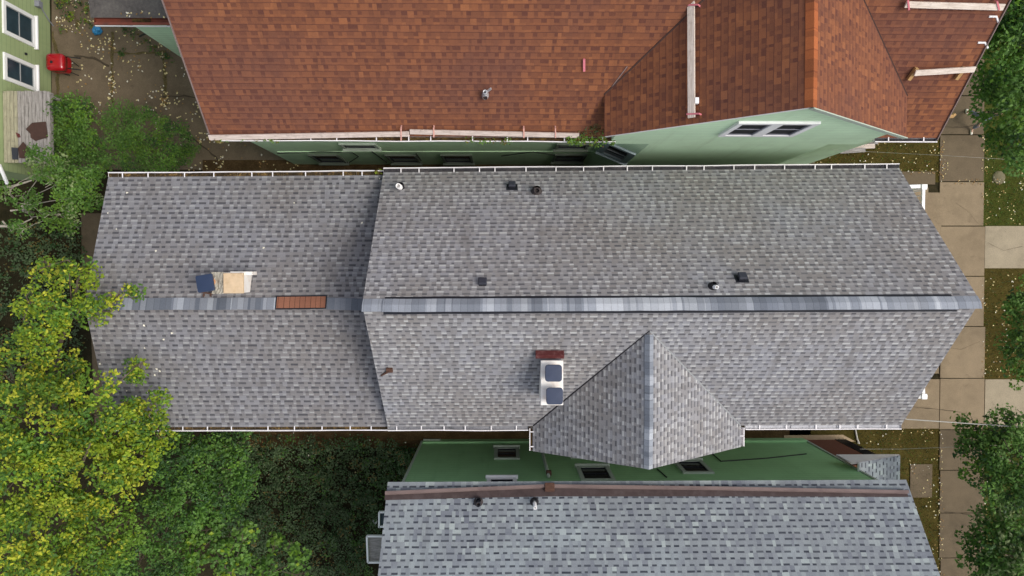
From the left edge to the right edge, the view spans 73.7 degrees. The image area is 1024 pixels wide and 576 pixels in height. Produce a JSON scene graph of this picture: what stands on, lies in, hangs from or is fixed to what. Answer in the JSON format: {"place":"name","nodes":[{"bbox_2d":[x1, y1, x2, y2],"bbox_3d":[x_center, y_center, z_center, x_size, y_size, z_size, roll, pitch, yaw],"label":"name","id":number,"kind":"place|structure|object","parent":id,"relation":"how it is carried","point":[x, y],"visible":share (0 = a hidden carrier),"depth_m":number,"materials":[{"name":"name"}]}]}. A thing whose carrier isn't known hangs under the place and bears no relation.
{"place":"outdoors","nodes":[
{"label":"outdoors","id":0,"kind":"place"},
{"bbox_2d":[81,213,107,422],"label":"path","id":1,"kind":"structure","parent":0,"point":[90,226],"depth_m":24.73,"materials":[{"name":"concrete"}]},
{"bbox_2d":[52,0,284,169],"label":"yard slab","id":2,"kind":"structure","parent":0,"point":[139,85],"depth_m":24.61,"materials":[{"name":"concrete"}]},
{"bbox_2d":[3,91,92,169],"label":"wooden deck","id":3,"kind":"structure","parent":2,"relation":"on","point":[22,111],"depth_m":22.19,"materials":[{"name":"grey wood"}]},
{"bbox_2d":[11,147,17,159],"bbox_3d":[-16.126,-4.365,22.143,0.205,0.030,0.396,0,91,-1],"label":"grey sheet","id":4,"kind":"object","parent":3,"relation":"on","point":[14,150],"visible":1,"depth_m":22.13,"materials":[{"name":"metal"}]},
{"bbox_2d":[18,142,29,158],"bbox_3d":[-15.888,-4.452,22.174,0.344,0.030,0.500,34,91,-2],"label":"rusty sheet","id":5,"kind":"object","parent":3,"relation":"on","point":[22,147],"visible":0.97,"depth_m":22.16,"materials":[{"name":"brown metal"}]},
{"bbox_2d":[26,122,47,140],"bbox_3d":[-15.434,-5.081,22.165,0.662,0.030,0.592,-7,92,-1],"label":"rusty sheet","id":6,"kind":"object","parent":3,"relation":"on","point":[37,130],"visible":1,"depth_m":22.15,"materials":[{"name":"brown metal"}]},
{"bbox_2d":[46,54,80,75],"bbox_3d":[-15.543,-7.803,24.015,1.022,1.132,0.580,0,91,-1],"label":"barbecue grill","id":7,"kind":"object","parent":2,"relation":"on","point":[58,63],"visible":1,"depth_m":23.51,"materials":[{"name":"red metal"}]},
{"bbox_2d":[54,0,91,33],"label":"yard weeds","id":8,"kind":"object","parent":2,"relation":"on","point":[85,8],"visible":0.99,"depth_m":24.34,"materials":[{"name":"green plant"}]},
{"bbox_2d":[42,89,104,190],"bbox_3d":[-14.657,-4.901,23.363,2.412,2.741,3.375,0,91,-1],"label":"leafy shrub","id":9,"kind":"object","parent":2,"relation":"on","point":[74,149],"visible":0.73,"depth_m":22.46,"materials":[{"name":"green plant"}]},
{"bbox_2d":[92,26,102,34],"bbox_3d":[-14.848,-9.216,24.440,0.343,0.292,0.346,0,91,-1],"label":"plastic bag","id":10,"kind":"object","parent":2,"relation":"on","point":[97,30],"visible":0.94,"depth_m":24.36,"materials":[{"name":"blue plastic"}]},
{"bbox_2d":[52,31,167,105],"bbox_3d":[-14.478,-7.875,24.581,4.112,0.001,2.699,0,91,-1],"label":"path moss","id":11,"kind":"object","parent":2,"relation":"on","point":[112,64],"visible":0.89,"depth_m":24.58,"materials":[{"name":"green plant"}]},
{"bbox_2d":[118,47,125,56],"bbox_3d":[-14.029,-8.467,24.520,0.323,0.189,0.344,0,91,-1],"label":"yard tuft","id":12,"kind":"object","parent":2,"relation":"on","point":[122,53],"visible":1,"depth_m":24.51,"materials":[{"name":"green plant"}]},
{"bbox_2d":[74,55,217,159],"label":"path cracks","id":13,"kind":"object","parent":2,"relation":"on","point":[104,64],"visible":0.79,"depth_m":24.64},
{"bbox_2d":[91,96,201,172],"bbox_3d":[-12.247,-4.776,23.384,3.347,2.774,2.639,19,91,-1],"label":"leafy shrub","id":14,"kind":"object","parent":2,"relation":"on","point":[129,133],"visible":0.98,"depth_m":22.59,"materials":[{"name":"green plant"}]},
{"bbox_2d":[120,25,174,62],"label":"wall weeds","id":15,"kind":"object","parent":2,"relation":"on","point":[145,40],"depth_m":24.46,"materials":[{"name":"green plant"}]},
{"bbox_2d":[55,0,297,170],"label":"fallen leaves","id":16,"kind":"object","parent":2,"relation":"on","point":[163,99],"visible":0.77,"depth_m":24.58,"materials":[{"name":"beige plant"}]},
{"bbox_2d":[203,160,582,171],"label":"side path","id":17,"kind":"structure","parent":0,"point":[246,165],"depth_m":24.77,"materials":[{"name":"concrete"}]},
{"bbox_2d":[0,0,978,575],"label":"ground","id":18,"kind":"structure","parent":0,"point":[6,214],"depth_m":25.00,"materials":[{"name":"green plant"}]},
{"bbox_2d":[0,0,53,179],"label":"green house","id":19,"kind":"structure","parent":18,"relation":"on","point":[25,47],"depth_m":23.13,"materials":[{"name":"green siding"},{"name":"white paint"},{"name":"dark glass"}]},
{"bbox_2d":[0,164,8,183],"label":"white board","id":20,"kind":"object","parent":19,"relation":"attached to","point":[2,172],"visible":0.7,"depth_m":22.12,"materials":[{"name":"paint"}]},
{"bbox_2d":[2,0,38,49],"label":"window","id":21,"kind":"structure","parent":19,"relation":"in","point":[18,24],"depth_m":22.93,"materials":[{"name":"white paint"}]},
{"bbox_2d":[3,52,39,90],"bbox_3d":[-16.507,-7.249,22.986,0.135,1.580,0.970,0,91,-1],"label":"window","id":22,"kind":"structure","parent":19,"relation":"in","point":[17,71],"depth_m":22.95,"materials":[{"name":"white paint"}]},
{"bbox_2d":[0,218,86,392],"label":"undergrowth","id":23,"kind":"object","parent":18,"relation":"on","point":[29,261],"visible":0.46,"depth_m":24.47,"materials":[{"name":"green plant"}]},
{"bbox_2d":[0,142,106,239],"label":"tree","id":24,"kind":"object","parent":18,"relation":"on","point":[78,187],"visible":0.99,"depth_m":20.60,"materials":[{"name":"green plant"}]},
{"bbox_2d":[0,255,180,575],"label":"yellow tree","id":25,"kind":"object","parent":18,"relation":"on","point":[53,458],"visible":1,"depth_m":17.40,"materials":[{"name":"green plant"}]},
{"bbox_2d":[106,431,261,575],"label":"green tree","id":26,"kind":"object","parent":18,"relation":"on","point":[175,501],"visible":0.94,"depth_m":20.11,"materials":[{"name":"green plant"}]},
{"bbox_2d":[152,509,312,575],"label":"maple sapling","id":27,"kind":"object","parent":18,"relation":"on","point":[242,559],"visible":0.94,"depth_m":20.72,"materials":[{"name":"green plant"}]},
{"bbox_2d":[212,431,414,575],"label":"undergrowth","id":28,"kind":"object","parent":18,"relation":"on","point":[366,497],"visible":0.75,"depth_m":24.27,"materials":[{"name":"green plant"}]},
{"bbox_2d":[385,444,417,481],"bbox_3d":[-4.024,6.351,24.926,0.811,0.495,1.795,38,91,-2],"label":"wall plant","id":29,"kind":"object","parent":18,"relation":"on","point":[412,453],"depth_m":24.88,"materials":[{"name":"green plant"}]},
{"bbox_2d":[243,426,810,447],"bbox_3d":[0.606,5.458,25.155,20.953,0.001,0.966,0,91,-1],"label":"side strip","id":30,"kind":"object","parent":18,"relation":"on","point":[411,439],"visible":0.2,"depth_m":25.09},
{"bbox_2d":[86,163,981,469],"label":"grey house","id":31,"kind":"structure","parent":18,"relation":"on","point":[648,317],"depth_m":18.19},
{"bbox_2d":[381,368,392,375],"bbox_3d":[-3.254,2.150,17.665,0.404,0.275,0.184,-21,92,0],"label":"rusty bracket","id":32,"kind":"object","parent":31,"relation":"on","point":[389,370],"visible":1,"depth_m":17.58,"materials":[{"name":"metal"}]},
{"bbox_2d":[906,419,1023,427],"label":"service cable","id":33,"kind":"object","parent":31,"relation":"attached to","point":[958,422],"visible":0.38,"depth_m":19.58,"materials":[{"name":"grey rubber"}]},
{"bbox_2d":[88,0,1010,165],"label":"orange house","id":34,"kind":"structure","parent":18,"relation":"on","point":[793,81],"depth_m":16.26,"materials":[{"name":"brown tile"}]},
{"bbox_2d":[120,10,164,17],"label":"gutter leaves","id":35,"kind":"object","parent":34,"relation":"on","point":[137,13],"visible":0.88,"depth_m":19.75,"materials":[{"name":"beige plant"}]},
{"bbox_2d":[214,139,278,143],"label":"gutter weeds","id":36,"kind":"object","parent":34,"relation":"on","point":[242,140],"visible":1,"depth_m":17.73,"materials":[{"name":"green plant"}]},
{"bbox_2d":[307,154,348,164],"bbox_3d":[-6.294,-4.397,23.420,1.062,1.612,0.135,0,91,-1],"label":"window","id":37,"kind":"structure","parent":34,"relation":"in","point":[323,159],"depth_m":23.56,"materials":[{"name":"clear glass"}]},
{"bbox_2d":[339,143,380,151],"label":"window","id":38,"kind":"structure","parent":34,"relation":"in","point":[347,147],"depth_m":21.24,"materials":[{"name":"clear glass"}]},
{"bbox_2d":[384,154,422,164],"bbox_3d":[-3.717,-4.397,23.421,1.118,1.609,0.135,0,91,-1],"label":"window","id":39,"kind":"structure","parent":34,"relation":"in","point":[395,159],"depth_m":23.62,"materials":[{"name":"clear glass"}]},
{"bbox_2d":[440,154,474,164],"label":"window","id":40,"kind":"structure","parent":34,"relation":"in","point":[448,159],"depth_m":23.62,"materials":[{"name":"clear glass"}]},
{"bbox_2d":[464,136,510,145],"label":"gutter weeds","id":41,"kind":"object","parent":34,"relation":"in","point":[505,139],"visible":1,"depth_m":17.78,"materials":[{"name":"green plant"}]},
{"bbox_2d":[551,154,586,163],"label":"window","id":42,"kind":"structure","parent":34,"relation":"in","point":[570,158],"depth_m":23.41,"materials":[{"name":"black glass"}]},
{"bbox_2d":[553,143,589,151],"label":"window","id":43,"kind":"structure","parent":34,"relation":"in","point":[560,147],"depth_m":21.31,"materials":[{"name":"black glass"}]},
{"bbox_2d":[563,131,614,147],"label":"gutter weeds","id":44,"kind":"object","parent":34,"relation":"on","point":[585,138],"visible":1,"depth_m":17.74,"materials":[{"name":"green plant"}]},
{"bbox_2d":[578,124,602,136],"bbox_3d":[2.069,-4.101,17.726,0.726,0.303,0.328,0,91,-1],"label":"roof moss","id":45,"kind":"object","parent":34,"relation":"on","point":[593,128],"visible":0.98,"depth_m":17.72,"materials":[{"name":"green plant"}]},
{"bbox_2d":[595,142,635,164],"bbox_3d":[3.159,-4.100,20.827,1.058,1.653,0.135,23,91,-1],"label":"window","id":46,"kind":"structure","parent":34,"relation":"in","point":[615,153],"depth_m":20.95,"materials":[{"name":"black glass"}]},
{"bbox_2d":[687,1,694,117],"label":"plank","id":47,"kind":"object","parent":34,"relation":"on","point":[691,53],"visible":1,"depth_m":15.46,"materials":[{"name":"white wood"}]},
{"bbox_2d":[718,121,779,136],"bbox_3d":[5.642,-3.805,16.353,0.942,1.526,0.070,0,91,-1],"label":"window","id":48,"kind":"structure","parent":34,"relation":"in","point":[741,128],"depth_m":16.33,"materials":[{"name":"white paint"}]},
{"bbox_2d":[756,121,820,136],"bbox_3d":[6.584,-3.805,16.367,0.942,1.526,0.070,0,91,-1],"label":"window","id":49,"kind":"structure","parent":34,"relation":"in","point":[785,128],"depth_m":16.33,"materials":[{"name":"white paint"}]},
{"bbox_2d":[906,67,918,80],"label":"wooden block","id":50,"kind":"structure","parent":34,"relation":"on","point":[910,76],"depth_m":16.64,"materials":[{"name":"brown wood"}]},
{"bbox_2d":[914,66,975,75],"bbox_3d":[10.460,-5.240,16.497,1.427,0.196,0.128,-3,92,-1],"label":"plank","id":51,"kind":"object","parent":50,"relation":"on","point":[955,70],"visible":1,"depth_m":16.47,"materials":[{"name":"white wood"}]},
{"bbox_2d":[842,150,994,158],"bbox_3d":[13.163,-4.065,20.850,6.130,1.507,0.079,6,91,-1],"label":"service cable","id":52,"kind":"object","parent":34,"relation":"attached to","point":[922,154],"visible":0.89,"depth_m":21.16,"materials":[{"name":"black rubber"}]},
{"bbox_2d":[954,66,963,79],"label":"wooden block","id":53,"kind":"structure","parent":34,"relation":"on","point":[957,76],"depth_m":16.68,"materials":[{"name":"brown wood"}]},
{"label":"roof bracket","id":54,"kind":"object","parent":34,"relation":"attached to","visible":0},
{"bbox_2d":[208,131,409,139],"bbox_3d":[-5.247,-3.937,17.649,5.184,0.214,0.128,-1,91,-1],"label":"plank","id":55,"kind":"object","parent":54,"relation":"on","point":[307,135],"visible":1,"depth_m":17.62,"materials":[{"name":"white wood"}]},
{"bbox_3d":[1.123,-4.044,17.682,0.046,0.291,0.296,0,91,-1],"label":"roof bracket","id":56,"kind":"object","parent":34,"relation":"attached to","visible":0},
{"bbox_2d":[410,129,578,137],"bbox_3d":[-0.448,-3.995,17.663,4.378,0.184,0.121,1,91,-1],"label":"plank","id":57,"kind":"object","parent":56,"relation":"on","point":[488,133],"visible":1,"depth_m":17.64,"materials":[{"name":"white wood"}]},
{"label":"roof bracket","id":58,"kind":"object","parent":34,"relation":"attached to","visible":0},
{"bbox_2d":[904,1,1005,10],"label":"plank","id":59,"kind":"object","parent":58,"relation":"on","point":[954,5],"visible":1,"depth_m":15.41,"materials":[{"name":"white wood"}]},
{"bbox_2d":[366,438,939,575],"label":"house","id":60,"kind":"structure","parent":18,"relation":"on","point":[750,507],"depth_m":19.08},
{"bbox_2d":[378,511,384,527],"bbox_3d":[-3.665,6.820,20.160,0.548,0.140,0.483,0,91,-1],"label":"side window frame","id":61,"kind":"structure","parent":60,"relation":"in","point":[381,513],"depth_m":20.10,"materials":[{"name":"white paint"}]},
{"bbox_2d":[486,475,517,481],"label":"window","id":62,"kind":"structure","parent":60,"relation":"in","point":[490,478],"depth_m":20.50,"materials":[{"name":"white paint"}]},
{"bbox_2d":[493,445,519,459],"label":"window","id":63,"kind":"structure","parent":60,"relation":"in","point":[501,452],"depth_m":23.45,"materials":[{"name":"black glass"}]},
{"bbox_2d":[575,463,615,480],"bbox_3d":[2.564,5.680,21.045,1.115,1.478,0.135,0,91,-1],"label":"window","id":64,"kind":"structure","parent":60,"relation":"in","point":[586,471],"depth_m":21.16,"materials":[{"name":"black glass"}]},
{"bbox_2d":[674,458,713,473],"bbox_3d":[5.756,5.661,21.750,1.042,1.397,0.135,0,91,-1],"label":"window","id":65,"kind":"structure","parent":60,"relation":"in","point":[695,465],"depth_m":21.70,"materials":[{"name":"black glass"}]},
{"bbox_2d":[901,379,939,428],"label":"porch walk","id":66,"kind":"structure","parent":18,"relation":"on","point":[932,388],"depth_m":25.31,"materials":[{"name":"concrete"}]},
{"bbox_2d":[928,193,940,373],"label":"porch walk","id":67,"kind":"structure","parent":18,"relation":"on","point":[933,206],"depth_m":25.12,"materials":[{"name":"concrete"}]},
{"bbox_2d":[979,268,1023,378],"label":"verge","id":68,"kind":"structure","parent":18,"relation":"on","point":[1012,273],"depth_m":25.30,"materials":[{"name":"green plant"}]},
{"bbox_2d":[993,274,1023,390],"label":"street tree","id":69,"kind":"object","parent":68,"relation":"on","point":[1016,300],"visible":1,"depth_m":19.23,"materials":[{"name":"green plant"}]},
{"bbox_2d":[979,123,1023,226],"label":"verge","id":70,"kind":"structure","parent":18,"relation":"on","point":[1002,213],"depth_m":25.19,"materials":[{"name":"green plant"}]},
{"bbox_2d":[992,171,1004,184],"bbox_3d":[17.942,-4.069,25.172,0.487,0.130,0.539,0,91,-1],"label":"stone","id":71,"kind":"object","parent":70,"relation":"on","point":[1000,176],"visible":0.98,"depth_m":25.13,"materials":[{"name":"beige stone"}]},
{"bbox_2d":[981,10,1023,122],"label":"verge","id":72,"kind":"structure","parent":18,"relation":"on","point":[986,105],"depth_m":25.07,"materials":[{"name":"green plant"}]},
{"bbox_2d":[966,0,1023,176],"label":"street tree","id":73,"kind":"object","parent":72,"relation":"on","point":[1009,98],"visible":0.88,"depth_m":18.18,"materials":[{"name":"green plant"}]},
{"bbox_2d":[983,427,1023,575],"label":"verge","id":74,"kind":"structure","parent":18,"relation":"on","point":[1015,459],"depth_m":25.47,"materials":[{"name":"green plant"}]},
{"bbox_2d":[950,403,1023,514],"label":"street tree","id":75,"kind":"object","parent":74,"relation":"on","point":[995,465],"visible":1,"depth_m":19.36,"materials":[{"name":"green plant"}]},
{"bbox_2d":[954,496,1023,575],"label":"street tree","id":76,"kind":"object","parent":74,"relation":"on","point":[987,562],"visible":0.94,"depth_m":19.58,"materials":[{"name":"green plant"}]},
{"bbox_2d":[983,138,1023,554],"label":"verge grass","id":77,"kind":"structure","parent":74,"relation":"on","point":[1006,223],"depth_m":25.16,"materials":[{"name":"green plant"}]},
{"bbox_2d":[984,226,1023,267],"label":"front walk","id":78,"kind":"structure","parent":18,"relation":"on","point":[1005,238],"depth_m":25.20,"materials":[{"name":"concrete"}]},
{"bbox_2d":[984,379,1023,426],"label":"front walk","id":79,"kind":"structure","parent":18,"relation":"on","point":[1001,392],"depth_m":25.34,"materials":[{"name":"concrete"}]},
{"bbox_2d":[784,435,853,441],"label":"tan path","id":80,"kind":"structure","parent":0,"point":[821,437],"depth_m":25.31,"materials":[{"name":"beige concrete"}]},
{"bbox_2d":[789,429,943,573],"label":"front lawn","id":81,"kind":"structure","parent":0,"point":[901,452],"depth_m":25.38,"materials":[{"name":"green plant"}]},
{"bbox_2d":[811,142,1023,569],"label":"grass","id":82,"kind":"structure","parent":81,"relation":"on","point":[985,347],"depth_m":25.31,"materials":[{"name":"green plant"}]},
{"bbox_2d":[910,464,931,497],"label":"step slab","id":83,"kind":"structure","parent":81,"relation":"on","point":[917,478],"depth_m":25.38,"materials":[{"name":"concrete"}]},
{"bbox_2d":[821,144,1023,571],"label":"lawn leaves","id":84,"kind":"object","parent":81,"relation":"on","point":[993,325],"visible":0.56,"depth_m":25.22,"materials":[{"name":"yellow plant"}]},
{"bbox_2d":[810,134,942,181],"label":"front lawn","id":85,"kind":"structure","parent":0,"point":[913,155],"depth_m":25.09,"materials":[{"name":"green plant"}]},
{"bbox_2d":[902,172,934,184],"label":"step slab","id":86,"kind":"structure","parent":85,"relation":"on","point":[916,178],"depth_m":25.09,"materials":[{"name":"concrete"}]},
{"bbox_2d":[939,182,984,428],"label":"sidewalk","id":87,"kind":"structure","parent":0,"point":[965,246],"depth_m":25.25,"materials":[{"name":"concrete"}]},
{"bbox_2d":[902,137,987,574],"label":"edge leaves","id":88,"kind":"object","parent":87,"relation":"on","point":[982,298],"visible":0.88,"depth_m":25.11,"materials":[{"name":"yellow plant"}]},
{"bbox_2d":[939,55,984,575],"bbox_3d":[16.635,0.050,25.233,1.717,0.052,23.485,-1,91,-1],"label":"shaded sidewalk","id":89,"kind":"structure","parent":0,"point":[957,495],"depth_m":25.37,"materials":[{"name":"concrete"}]},
{"bbox_2d":[917,124,1021,516],"bbox_3d":[16.813,1.198,25.239,3.529,0.006,14.545,5,91,-1],"label":"path hairline","id":90,"kind":"object","parent":89,"relation":"on","point":[965,347],"visible":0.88,"depth_m":25.29,"materials":[{"name":"concrete"}]},
{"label":"loose board","id":91,"kind":"object","parent":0,"visible":0},
{"bbox_2d":[856,144,874,148],"bbox_3d":[12.628,-5.156,24.906,1.216,0.050,0.160,-2,92,-1],"label":"loose board","id":92,"kind":"object","parent":91,"relation":"on","point":[868,146],"visible":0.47,"depth_m":24.89,"materials":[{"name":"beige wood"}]},
{"bbox_2d":[840,148,864,153],"bbox_3d":[12.394,-4.998,24.846,0.920,0.050,0.160,-4,92,-1],"label":"loose board","id":93,"kind":"object","parent":92,"relation":"on","point":[856,150],"visible":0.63,"depth_m":24.82,"materials":[{"name":"grey wood"}]}
]}

